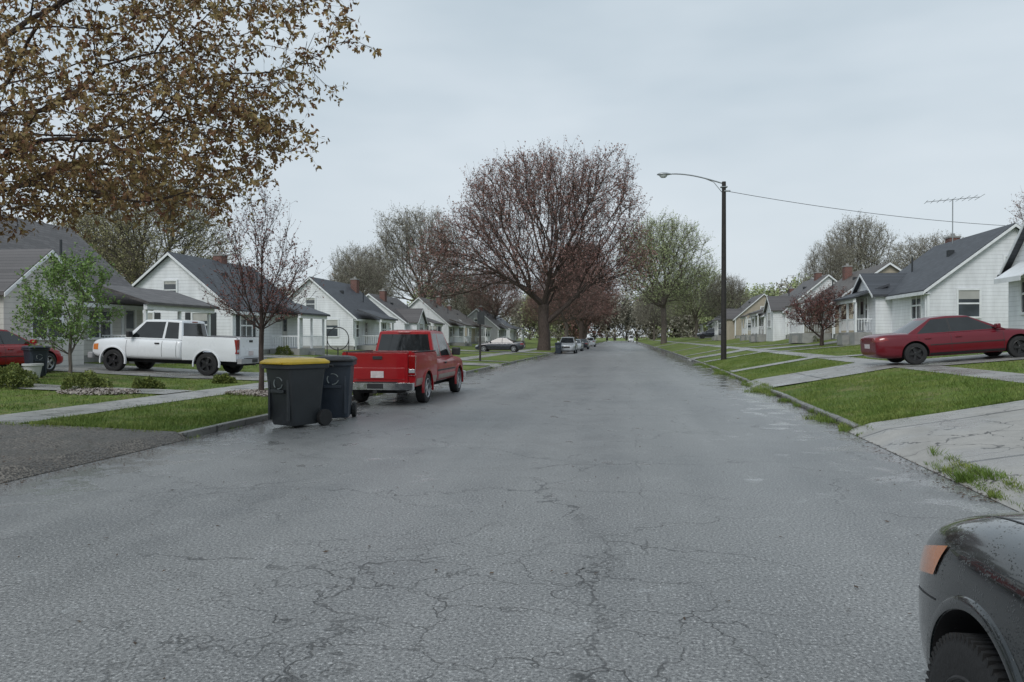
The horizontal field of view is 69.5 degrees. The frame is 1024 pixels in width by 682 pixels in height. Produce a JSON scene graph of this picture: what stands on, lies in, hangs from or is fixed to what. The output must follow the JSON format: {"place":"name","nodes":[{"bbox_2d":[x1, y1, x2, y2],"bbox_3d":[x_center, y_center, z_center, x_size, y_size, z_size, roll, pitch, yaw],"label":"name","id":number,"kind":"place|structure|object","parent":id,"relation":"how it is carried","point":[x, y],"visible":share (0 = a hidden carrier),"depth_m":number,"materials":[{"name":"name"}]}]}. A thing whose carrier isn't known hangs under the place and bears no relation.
{"place":"outdoors","nodes":[
{"label":"outdoors","id":0,"kind":"place"},
{"bbox_2d":[0,423,186,482],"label":"driveway","id":1,"kind":"structure","parent":0,"point":[74,448],"depth_m":10.48,"materials":[{"name":"gravel"}]},
{"bbox_2d":[0,419,166,431],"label":"weeds","id":2,"kind":"object","parent":1,"relation":"on","point":[48,422],"visible":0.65,"depth_m":12.15,"materials":[{"name":"green plant"}]},
{"bbox_2d":[23,363,266,380],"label":"driveway","id":3,"kind":"structure","parent":0,"point":[158,371],"depth_m":26.76,"materials":[{"name":"concrete"}]},
{"bbox_2d":[88,319,266,375],"bbox_3d":[-12.243,0.186,27.188,5.990,1.953,2.294,2,1,9],"label":"pickup truck","id":4,"kind":"object","parent":3,"relation":"on","point":[147,344],"visible":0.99,"depth_m":26.39,"materials":[{"name":"white paint"}]},
{"bbox_2d":[0,346,554,422],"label":"sidewalk","id":5,"kind":"structure","parent":0,"point":[22,417],"depth_m":16.10,"materials":[{"name":"concrete"}]},
{"bbox_2d":[450,349,553,353],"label":"driveway","id":6,"kind":"structure","parent":0,"point":[505,351],"depth_m":73.55,"materials":[{"name":"concrete"}]},
{"bbox_2d":[475,337,524,351],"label":"sedan car","id":7,"kind":"object","parent":6,"relation":"on","point":[502,343],"visible":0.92,"depth_m":72.66,"materials":[{"name":"grey paint"}]},
{"bbox_2d":[0,341,1018,681],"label":"road","id":8,"kind":"structure","parent":0,"point":[766,549],"depth_m":5.91,"materials":[{"name":"asphalt"}]},
{"bbox_2d":[260,357,333,425],"bbox_3d":[-4.010,0.948,13.719,0.850,1.269,1.172,0,0,33],"label":"wheelie bin","id":9,"kind":"object","parent":8,"relation":"on","point":[295,386],"visible":1,"depth_m":13.43,"materials":[{"name":"grey plastic"}]},
{"bbox_2d":[314,355,356,417],"bbox_3d":[-3.585,0.937,14.969,0.816,1.280,1.125,0,0,-6],"label":"wheelie bin","id":10,"kind":"object","parent":8,"relation":"on","point":[336,398],"visible":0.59,"depth_m":14.60,"materials":[{"name":"plastic"}]},
{"bbox_2d":[342,330,465,401],"bbox_3d":[-2.819,0.618,20.485,2.247,1.863,5.940,0,0,9],"label":"pickup truck","id":11,"kind":"object","parent":8,"relation":"on","point":[420,362],"visible":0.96,"depth_m":18.59,"materials":[{"name":"red paint"}]},
{"bbox_2d":[557,337,577,353],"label":"suv","id":12,"kind":"object","parent":8,"relation":"on","point":[569,344],"visible":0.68,"depth_m":75.15,"materials":[{"name":"silver metal"}]},
{"bbox_2d":[706,368,998,501],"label":"leaf litter","id":13,"kind":"object","parent":8,"relation":"on","point":[895,459],"visible":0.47,"depth_m":9.20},
{"bbox_2d":[918,512,1023,681],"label":"parked car","id":14,"kind":"object","parent":8,"relation":"on","point":[971,599],"visible":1,"depth_m":2.35,"materials":[{"name":"black paint"}]},
{"bbox_2d":[0,337,1023,431],"bbox_3d":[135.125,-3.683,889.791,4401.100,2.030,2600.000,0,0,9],"label":"ground","id":15,"kind":"structure","parent":0,"point":[532,343],"depth_m":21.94,"materials":[{"name":"green plant"}]},
{"bbox_2d":[0,371,34,388],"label":"yew shrub","id":16,"kind":"object","parent":15,"relation":"on","point":[10,378],"visible":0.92,"depth_m":19.27,"materials":[{"name":"green plant"}]},
{"bbox_2d":[0,362,40,383],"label":"yew shrub","id":17,"kind":"object","parent":15,"relation":"on","point":[17,368],"visible":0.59,"depth_m":20.66,"materials":[{"name":"green plant"}]},
{"bbox_2d":[0,329,62,372],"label":"sedan car","id":18,"kind":"object","parent":15,"relation":"on","point":[10,349],"visible":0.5,"depth_m":23.30,"materials":[{"name":"red paint"}]},
{"bbox_2d":[21,346,50,375],"bbox_3d":[-14.753,0.630,22.871,0.844,0.976,0.612,0,0,39],"label":"wheelie bin","id":19,"kind":"object","parent":15,"relation":"on","point":[36,354],"visible":0.77,"depth_m":22.68,"materials":[{"name":"plastic"}]},
{"bbox_2d":[0,257,83,367],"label":"front gable","id":20,"kind":"structure","parent":15,"relation":"on","point":[8,303],"depth_m":26.56,"materials":[{"name":"beige"}]},
{"bbox_2d":[4,242,126,375],"bbox_3d":[-13.374,-0.852,22.100,3.067,4.128,2.935,0,0,9],"label":"young green tree","id":21,"kind":"object","parent":15,"relation":"on","point":[53,280],"visible":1,"depth_m":21.80,"materials":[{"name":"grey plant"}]},
{"bbox_2d":[60,370,113,389],"bbox_3d":[-11.297,1.075,19.481,1.404,0.638,1.353,0,0,9],"label":"yew shrub","id":22,"kind":"object","parent":15,"relation":"on","point":[70,381],"visible":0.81,"depth_m":19.30,"materials":[{"name":"green plant"}]},
{"bbox_2d":[84,355,98,361],"bbox_3d":[-21.881,1.079,29.863,7.740,0.950,10.440,0,0,9],"label":"foundation","id":23,"kind":"object","parent":15,"relation":"on","point":[86,359],"depth_m":31.10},
{"bbox_2d":[84,309,142,354],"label":"walls","id":24,"kind":"structure","parent":23,"relation":"on","point":[116,330],"depth_m":32.55,"materials":[{"name":"beige"}]},
{"bbox_2d":[0,249,89,299],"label":"front gable roof","id":25,"kind":"structure","parent":24,"relation":"on","point":[12,261],"depth_m":26.52,"materials":[{"name":"grey"}]},
{"bbox_2d":[4,250,94,301],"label":"front gable trim","id":26,"kind":"structure","parent":25,"relation":"attached to","point":[14,285],"depth_m":26.20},
{"bbox_2d":[29,297,111,339],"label":"windows","id":27,"kind":"structure","parent":24,"relation":"attached to","point":[106,331],"depth_m":30.97,"materials":[{"name":"white glass"}]},
{"bbox_2d":[0,215,145,305],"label":"roof","id":28,"kind":"structure","parent":24,"relation":"on","point":[47,236],"depth_m":32.81,"materials":[{"name":"grey"}]},
{"bbox_2d":[121,309,136,336],"bbox_3d":[-17.349,-0.574,33.468,0.077,2.180,1.000,0,0,9],"label":"front door","id":29,"kind":"structure","parent":24,"relation":"attached to","point":[129,321],"depth_m":33.35,"materials":[{"name":"grey glass"}]},
{"bbox_2d":[3,383,191,393],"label":"footpath","id":30,"kind":"structure","parent":15,"relation":"on","point":[57,387],"depth_m":19.51,"materials":[{"name":"concrete"}]},
{"bbox_2d":[49,203,162,281],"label":"elm tree","id":31,"kind":"object","parent":15,"relation":"on","point":[83,220],"visible":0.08,"depth_m":85.62,"materials":[{"name":"brown plant"}]},
{"bbox_2d":[0,363,266,414],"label":"grass","id":32,"kind":"structure","parent":15,"relation":"on","point":[89,400],"depth_m":18.49,"materials":[{"name":"plant"}]},
{"bbox_2d":[57,387,140,394],"bbox_3d":[-10.519,1.270,18.792,2.037,0.176,1.660,0,0,9],"label":"stone mulch bed","id":33,"kind":"object","parent":32,"relation":"on","point":[100,391],"visible":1,"depth_m":18.50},
{"bbox_2d":[131,376,164,388],"bbox_3d":[-10.058,1.182,20.317,0.970,0.477,0.958,0,0,9],"label":"yew shrub","id":34,"kind":"object","parent":15,"relation":"on","point":[137,382],"visible":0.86,"depth_m":20.17,"materials":[{"name":"green plant"}]},
{"bbox_2d":[51,159,249,283],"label":"elm tree","id":35,"kind":"object","parent":15,"relation":"on","point":[171,241],"visible":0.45,"depth_m":73.33,"materials":[{"name":"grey plant"}]},
{"bbox_2d":[95,283,219,363],"bbox_3d":[-16.015,-0.565,33.873,2.600,3.799,5.500,0,0,9],"label":"porch","id":36,"kind":"object","parent":15,"relation":"on","point":[155,299],"visible":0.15,"depth_m":33.19,"materials":[{"name":"grey"}]},
{"bbox_2d":[0,0,381,242],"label":"maple tree","id":37,"kind":"object","parent":15,"relation":"on","point":[82,166],"visible":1,"depth_m":9.33,"materials":[{"name":"brown plant"}]},
{"bbox_2d":[196,165,330,389],"bbox_3d":[-6.448,-1.560,19.327,3.114,5.930,2.691,0,0,37],"label":"young maple tree","id":38,"kind":"object","parent":15,"relation":"on","point":[261,327],"visible":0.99,"depth_m":19.23,"materials":[{"name":"brown plant"}]},
{"bbox_2d":[264,349,269,353],"bbox_3d":[-19.106,0.993,47.547,7.540,0.950,9.440,0,0,9],"label":"foundation","id":39,"kind":"object","parent":15,"relation":"on","point":[266,351],"depth_m":46.53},
{"bbox_2d":[135,256,302,348],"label":"walls","id":40,"kind":"structure","parent":39,"relation":"on","point":[168,268],"depth_m":42.85,"materials":[{"name":"white"}]},
{"bbox_2d":[148,279,255,336],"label":"windows","id":41,"kind":"structure","parent":40,"relation":"attached to","point":[244,327],"depth_m":42.83,"materials":[{"name":"white glass"}]},
{"bbox_2d":[131,252,297,314],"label":"roof","id":42,"kind":"structure","parent":40,"relation":"on","point":[192,264],"depth_m":44.63,"materials":[{"name":"grey"}]},
{"bbox_2d":[132,252,308,336],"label":"trim","id":43,"kind":"structure","parent":40,"relation":"attached to","point":[197,279],"depth_m":42.44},
{"bbox_2d":[178,393,374,438],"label":"kerb","id":44,"kind":"structure","parent":15,"relation":"on","point":[220,426],"depth_m":13.19,"materials":[{"name":"concrete"}]},
{"bbox_2d":[268,300,329,354],"bbox_3d":[-13.885,-0.662,48.620,2.400,3.849,4.500,0,0,9],"label":"porch","id":45,"kind":"object","parent":15,"relation":"on","point":[311,314],"visible":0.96,"depth_m":48.01,"materials":[{"name":"wood"}]},
{"bbox_2d":[303,346,357,349],"bbox_3d":[-16.205,0.849,66.728,7.540,0.950,9.440,0,0,9],"label":"foundation","id":46,"kind":"object","parent":15,"relation":"on","point":[345,348],"visible":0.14,"depth_m":61.73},
{"bbox_2d":[290,279,389,345],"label":"walls","id":47,"kind":"structure","parent":46,"relation":"on","point":[327,304],"depth_m":61.89,"materials":[{"name":"white"}]},
{"bbox_2d":[293,276,387,319],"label":"roof","id":48,"kind":"structure","parent":47,"relation":"on","point":[350,300],"depth_m":65.02,"materials":[{"name":"grey"}]},
{"bbox_2d":[305,297,385,337],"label":"windows","id":49,"kind":"structure","parent":47,"relation":"attached to","point":[330,324],"depth_m":61.78,"materials":[{"name":"white glass"}]},
{"bbox_2d":[328,240,394,292],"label":"elm tree","id":50,"kind":"object","parent":15,"relation":"on","point":[364,252],"visible":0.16,"depth_m":129.50,"materials":[{"name":"brown plant"}]},
{"bbox_2d":[331,251,396,297],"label":"elm tree","id":51,"kind":"object","parent":15,"relation":"on","point":[364,282],"visible":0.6,"depth_m":94.93,"materials":[{"name":"brown plant"}]},
{"bbox_2d":[357,309,397,350],"bbox_3d":[-11.553,-0.787,64.044,2.400,3.849,4.100,0,0,9],"label":"porch","id":52,"kind":"object","parent":15,"relation":"on","point":[386,319],"visible":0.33,"depth_m":62.41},
{"bbox_2d":[362,201,478,300],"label":"elm tree","id":53,"kind":"object","parent":15,"relation":"on","point":[406,229],"visible":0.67,"depth_m":119.12,"materials":[{"name":"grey plant"}]},
{"bbox_2d":[427,276,491,315],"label":"elm tree","id":54,"kind":"object","parent":15,"relation":"on","point":[455,305],"visible":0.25,"depth_m":170.31,"materials":[{"name":"grey plant"}]},
{"bbox_2d":[449,319,473,345],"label":"porch","id":55,"kind":"object","parent":15,"relation":"on","point":[466,340],"visible":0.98,"depth_m":95.57,"materials":[{"name":"grey"}]},
{"bbox_2d":[111,240,813,340],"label":"distant trees","id":56,"kind":"object","parent":15,"relation":"on","point":[680,326],"visible":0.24,"depth_m":286.76,"materials":[{"name":"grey plant"}]},
{"bbox_2d":[464,263,524,318],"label":"elm tree","id":57,"kind":"object","parent":15,"relation":"on","point":[501,299],"visible":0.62,"depth_m":135.38,"materials":[{"name":"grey plant"}]},
{"bbox_2d":[399,135,663,350],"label":"maple tree","id":58,"kind":"object","parent":15,"relation":"on","point":[530,195],"visible":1,"depth_m":83.44,"materials":[{"name":"brown plant"}]},
{"bbox_2d":[519,286,561,325],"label":"elm tree","id":59,"kind":"object","parent":15,"relation":"on","point":[535,317],"visible":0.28,"depth_m":146.12,"materials":[{"name":"grey plant"}]},
{"bbox_2d":[522,261,608,336],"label":"maple tree","id":60,"kind":"object","parent":15,"relation":"on","point":[559,296],"visible":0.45,"depth_m":116.41,"materials":[{"name":"brown plant"}]},
{"bbox_2d":[549,239,624,338],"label":"maple tree","id":61,"kind":"object","parent":15,"relation":"on","point":[580,325],"visible":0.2,"depth_m":159.44,"materials":[{"name":"brown plant"}]},
{"bbox_2d":[564,277,614,338],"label":"maple tree","id":62,"kind":"object","parent":15,"relation":"on","point":[597,317],"visible":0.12,"depth_m":213.86,"materials":[{"name":"red plant"}]},
{"bbox_2d":[630,289,673,339],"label":"elm tree","id":63,"kind":"object","parent":15,"relation":"on","point":[649,313],"visible":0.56,"depth_m":220.14,"materials":[{"name":"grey plant"}]},
{"bbox_2d":[612,210,720,343],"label":"linden tree","id":64,"kind":"object","parent":15,"relation":"on","point":[665,251],"visible":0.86,"depth_m":133.86,"materials":[{"name":"green plant"}]},
{"bbox_2d":[657,172,729,359],"bbox_3d":[10.968,-4.400,44.707,4.333,11.674,0.447,0,0,6],"label":"street lamp","id":65,"kind":"object","parent":15,"relation":"on","point":[723,289],"visible":0.94,"depth_m":44.44,"materials":[{"name":"brown wood"}]},
{"bbox_2d":[659,263,739,337],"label":"linden tree","id":66,"kind":"object","parent":15,"relation":"on","point":[689,304],"visible":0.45,"depth_m":171.71,"materials":[{"name":"green plant"}]},
{"bbox_2d":[698,272,754,318],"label":"elm tree","id":67,"kind":"object","parent":15,"relation":"on","point":[730,294],"visible":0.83,"depth_m":144.33,"materials":[{"name":"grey plant"}]},
{"bbox_2d":[747,308,765,341],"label":"porch","id":68,"kind":"object","parent":15,"relation":"on","point":[757,337],"visible":0.87,"depth_m":76.97,"materials":[{"name":"grey"}]},
{"bbox_2d":[766,305,785,340],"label":"front gable","id":69,"kind":"structure","parent":15,"relation":"on","point":[775,331],"depth_m":72.43,"materials":[{"name":"white"}]},
{"bbox_2d":[785,294,830,342],"bbox_3d":[23.521,-1.762,58.887,2.500,3.849,5.000,0,0,9],"label":"porch","id":70,"kind":"object","parent":15,"relation":"on","point":[797,337],"visible":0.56,"depth_m":57.40,"materials":[{"name":"white"}]},
{"bbox_2d":[769,389,860,428],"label":"kerb","id":71,"kind":"structure","parent":15,"relation":"on","point":[838,418],"depth_m":16.00,"materials":[{"name":"concrete"}]},
{"bbox_2d":[783,281,853,345],"bbox_3d":[20.500,-1.825,49.018,4.657,4.271,4.768,0,0,-38],"label":"ornamental plum tree","id":72,"kind":"object","parent":15,"relation":"on","point":[818,311],"visible":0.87,"depth_m":48.75,"materials":[{"name":"brown plant"}]},
{"bbox_2d":[793,236,860,286],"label":"elm tree","id":73,"kind":"object","parent":15,"relation":"on","point":[835,265],"visible":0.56,"depth_m":118.37,"materials":[{"name":"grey plant"}]},
{"bbox_2d":[831,333,837,338],"bbox_3d":[28.739,-0.116,59.623,7.540,0.950,9.440,0,0,9],"label":"foundation","id":74,"kind":"object","parent":15,"relation":"on","point":[835,335],"visible":0.07,"depth_m":55.69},
{"bbox_2d":[804,265,899,332],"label":"walls","id":75,"kind":"structure","parent":74,"relation":"on","point":[887,269],"depth_m":55.45,"materials":[{"name":"beige"}]},
{"bbox_2d":[803,262,901,306],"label":"roof","id":76,"kind":"structure","parent":75,"relation":"on","point":[848,282],"depth_m":58.69,"materials":[{"name":"grey"}]},
{"bbox_2d":[692,362,1023,499],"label":"weeds","id":77,"kind":"object","parent":15,"relation":"on","point":[841,425],"visible":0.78,"depth_m":13.45,"materials":[{"name":"green plant"}]},
{"bbox_2d":[819,208,905,279],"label":"elm tree","id":78,"kind":"object","parent":15,"relation":"on","point":[863,253],"visible":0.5,"depth_m":126.77,"materials":[{"name":"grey plant"}]},
{"bbox_2d":[703,351,1023,424],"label":"grass","id":79,"kind":"structure","parent":15,"relation":"on","point":[888,406],"depth_m":16.33,"materials":[{"name":"plant"}]},
{"bbox_2d":[855,282,891,334],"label":"front gable","id":80,"kind":"structure","parent":15,"relation":"on","point":[880,313],"depth_m":43.84,"materials":[{"name":"white"}]},
{"bbox_2d":[833,283,889,344],"bbox_3d":[21.699,-1.605,46.167,2.300,3.699,3.900,0,0,9],"label":"porch","id":81,"kind":"object","parent":80,"relation":"attached to","point":[847,337],"visible":0.77,"depth_m":45.42,"materials":[{"name":"wood"}]},
{"bbox_2d":[777,344,1023,372],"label":"grass","id":82,"kind":"structure","parent":15,"relation":"on","point":[856,352],"depth_m":29.22,"materials":[{"name":"plant"}]},
{"bbox_2d":[885,229,963,268],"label":"elm tree","id":83,"kind":"object","parent":15,"relation":"on","point":[923,248],"visible":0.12,"depth_m":139.96,"materials":[{"name":"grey plant"}]},
{"bbox_2d":[924,454,1023,510],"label":"weeds","id":84,"kind":"object","parent":15,"relation":"on","point":[1001,475],"visible":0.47,"depth_m":8.16,"materials":[{"name":"green plant"}]},
{"bbox_2d":[1008,242,1023,328],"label":"walls","id":85,"kind":"structure","parent":15,"relation":"on","point":[1015,319],"depth_m":28.48,"materials":[{"name":"white"}]},
{"bbox_2d":[994,262,1023,283],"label":"awning","id":86,"kind":"object","parent":85,"relation":"attached to","point":[1015,272],"visible":1,"depth_m":27.55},
{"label":"foundation","id":87,"kind":"object","parent":15,"relation":"on","visible":0},
{"bbox_2d":[367,295,426,329],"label":"walls","id":88,"kind":"structure","parent":87,"relation":"on","point":[398,324],"depth_m":78.30,"materials":[{"name":"white"}]},
{"bbox_2d":[365,293,430,323],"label":"roof","id":89,"kind":"structure","parent":88,"relation":"on","point":[397,302],"depth_m":80.61,"materials":[{"name":"grey"}]},
{"bbox_2d":[395,308,426,323],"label":"front gable roof","id":90,"kind":"structure","parent":88,"relation":"on","point":[411,315],"depth_m":79.76,"materials":[{"name":"grey"}]},
{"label":"foundation","id":91,"kind":"object","parent":15,"relation":"on","visible":0},
{"bbox_2d":[410,299,463,342],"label":"walls","id":92,"kind":"structure","parent":91,"relation":"on","point":[429,313],"depth_m":94.69,"materials":[{"name":"white"}]},
{"bbox_2d":[409,297,465,325],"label":"roof","id":93,"kind":"structure","parent":92,"relation":"on","point":[446,314],"depth_m":97.82,"materials":[{"name":"grey"}]},
{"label":"foundation","id":94,"kind":"object","parent":15,"relation":"on","visible":0},
{"bbox_2d":[468,310,503,340],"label":"walls","id":95,"kind":"structure","parent":94,"relation":"on","point":[494,329],"depth_m":129.10,"materials":[{"name":"grey"}]},
{"bbox_3d":[26.357,-0.013,42.537,7.940,0.950,9.540,0,0,9],"label":"foundation","id":96,"kind":"object","parent":15,"relation":"on","visible":0},
{"bbox_2d":[892,228,1018,332],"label":"walls","id":97,"kind":"structure","parent":96,"relation":"on","point":[982,269],"depth_m":38.01,"materials":[{"name":"white"}]},
{"bbox_2d":[852,273,906,298],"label":"front gable roof","id":98,"kind":"structure","parent":97,"relation":"on","point":[872,281],"depth_m":44.97,"materials":[{"name":"grey"}]},
{"bbox_2d":[859,255,1006,322],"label":"windows","id":99,"kind":"structure","parent":97,"relation":"attached to","point":[969,302],"depth_m":38.11,"materials":[{"name":"white glass"}]},
{"bbox_2d":[885,224,1020,316],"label":"trim","id":100,"kind":"structure","parent":97,"relation":"attached to","point":[927,303],"depth_m":38.09,"materials":[{"name":"wood"}]},
{"bbox_2d":[887,223,1019,296],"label":"roof","id":101,"kind":"structure","parent":97,"relation":"on","point":[932,265],"depth_m":41.09,"materials":[{"name":"grey"}]},
{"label":"foundation","id":102,"kind":"object","parent":15,"relation":"on","visible":0},
{"bbox_2d":[787,276,835,333],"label":"walls","id":103,"kind":"structure","parent":102,"relation":"on","point":[823,282],"depth_m":71.39,"materials":[{"name":"white"}]},
{"bbox_2d":[763,296,796,312],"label":"front gable roof","id":104,"kind":"structure","parent":103,"relation":"on","point":[778,303],"depth_m":73.31,"materials":[{"name":"grey"}]},
{"bbox_2d":[765,274,835,313],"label":"roof","id":105,"kind":"structure","parent":103,"relation":"on","point":[808,285],"depth_m":74.50,"materials":[{"name":"grey"}]},
{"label":"foundation","id":106,"kind":"object","parent":15,"relation":"on","visible":0},
{"bbox_2d":[736,295,765,334],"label":"walls","id":107,"kind":"structure","parent":106,"relation":"on","point":[757,304],"depth_m":104.16,"materials":[{"name":"beige"}]},
{"bbox_2d":[0,0,1023,337],"label":"sky","id":108,"kind":"structure","parent":0,"point":[886,107],"materials":[{"name":"grey"}]},
{"bbox_2d":[655,340,1023,382],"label":"sidewalk","id":109,"kind":"structure","parent":0,"point":[1008,376],"depth_m":20.44,"materials":[{"name":"concrete"}]},
{"bbox_2d":[744,352,1023,388],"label":"driveway","id":110,"kind":"structure","parent":0,"point":[823,373],"depth_m":23.70,"materials":[{"name":"concrete"}]},
{"bbox_2d":[860,315,1023,364],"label":"sedan car","id":111,"kind":"object","parent":110,"relation":"on","point":[917,341],"visible":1,"depth_m":22.66,"materials":[{"name":"red paint"}]},
{"bbox_2d":[848,400,1023,511],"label":"driveway","id":112,"kind":"structure","parent":0,"point":[991,436],"depth_m":10.41,"materials":[{"name":"concrete"}]},
{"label":"walls","id":113,"kind":"object","parent":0,"visible":0},
{"bbox_2d":[1002,227,1023,272],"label":"front gable roof","id":114,"kind":"structure","parent":113,"relation":"on","point":[1015,250],"depth_m":28.29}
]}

